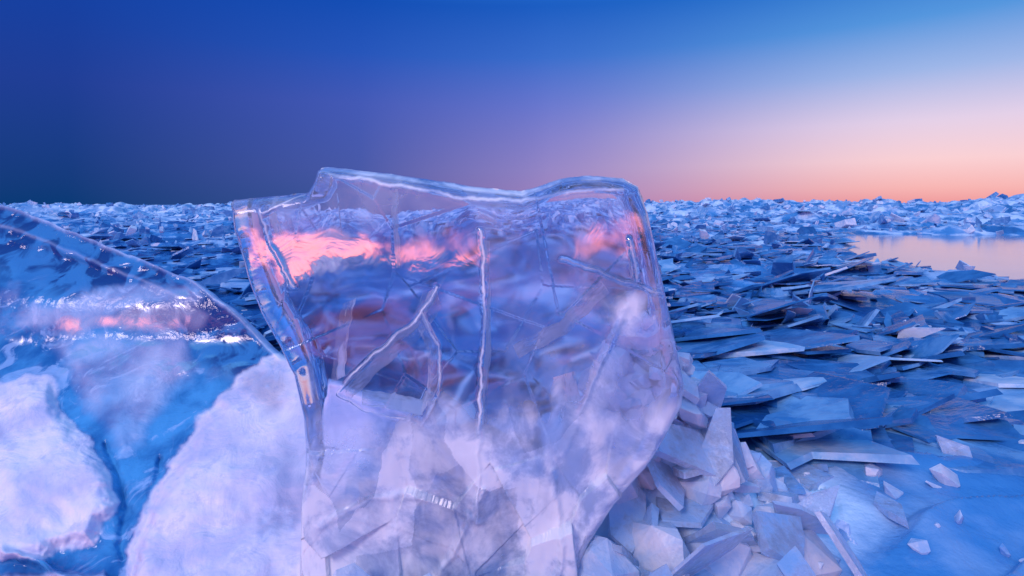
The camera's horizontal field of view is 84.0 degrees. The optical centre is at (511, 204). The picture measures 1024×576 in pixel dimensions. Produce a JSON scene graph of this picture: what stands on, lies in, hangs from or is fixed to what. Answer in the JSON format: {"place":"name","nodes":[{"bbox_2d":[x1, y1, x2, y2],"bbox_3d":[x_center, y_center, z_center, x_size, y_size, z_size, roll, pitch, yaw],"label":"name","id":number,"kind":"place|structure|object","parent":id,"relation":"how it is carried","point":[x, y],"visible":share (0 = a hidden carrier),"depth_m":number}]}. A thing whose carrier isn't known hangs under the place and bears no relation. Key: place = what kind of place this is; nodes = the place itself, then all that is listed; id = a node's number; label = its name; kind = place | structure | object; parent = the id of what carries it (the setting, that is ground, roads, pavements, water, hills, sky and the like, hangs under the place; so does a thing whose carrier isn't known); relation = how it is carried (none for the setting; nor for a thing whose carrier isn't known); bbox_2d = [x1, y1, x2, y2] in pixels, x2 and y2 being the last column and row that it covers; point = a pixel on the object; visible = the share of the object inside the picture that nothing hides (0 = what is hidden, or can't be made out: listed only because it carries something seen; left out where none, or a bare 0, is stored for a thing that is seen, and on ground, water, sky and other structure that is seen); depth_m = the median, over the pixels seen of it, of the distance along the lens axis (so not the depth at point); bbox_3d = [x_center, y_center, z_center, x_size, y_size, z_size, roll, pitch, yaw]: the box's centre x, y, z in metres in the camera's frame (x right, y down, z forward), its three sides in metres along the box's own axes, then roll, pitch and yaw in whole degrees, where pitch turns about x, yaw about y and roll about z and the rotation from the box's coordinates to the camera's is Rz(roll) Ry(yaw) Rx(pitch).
{"place":"outdoors","nodes":[
{"label":"outdoors","id":0,"kind":"place"},
{"bbox_2d":[0,194,1023,575],"bbox_3d":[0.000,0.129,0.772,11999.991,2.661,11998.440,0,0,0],"label":"ground","id":1,"kind":"structure","parent":0,"point":[990,506],"depth_m":5.82},
{"bbox_2d":[0,205,305,575],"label":"ice sheet","id":2,"kind":"object","parent":1,"relation":"on","point":[151,419],"visible":0.64,"depth_m":1.79},
{"bbox_2d":[231,167,683,575],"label":"ice slab","id":3,"kind":"object","parent":1,"relation":"on","point":[489,381],"depth_m":1.37},
{"bbox_2d":[0,192,1023,434],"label":"ice rubble","id":4,"kind":"object","parent":1,"relation":"on","point":[894,323],"visible":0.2,"depth_m":9.94},
{"bbox_2d":[332,346,1023,575],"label":"ice mound","id":5,"kind":"object","parent":1,"relation":"on","point":[661,543],"visible":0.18,"depth_m":1.53},
{"bbox_2d":[577,369,972,575],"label":"ice shard pile","id":6,"kind":"object","parent":1,"relation":"on","point":[716,453],"visible":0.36,"depth_m":1.55},
{"bbox_2d":[0,0,1023,204],"label":"sky","id":7,"kind":"structure","parent":0,"point":[134,102]},
{"bbox_2d":[655,236,1023,487],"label":"ice floe field","id":8,"kind":"structure","parent":0,"point":[789,411],"depth_m":3.11},
{"bbox_2d":[843,234,1023,278],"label":"frozen pond","id":9,"kind":"structure","parent":0,"point":[1000,255],"depth_m":12.70}
]}

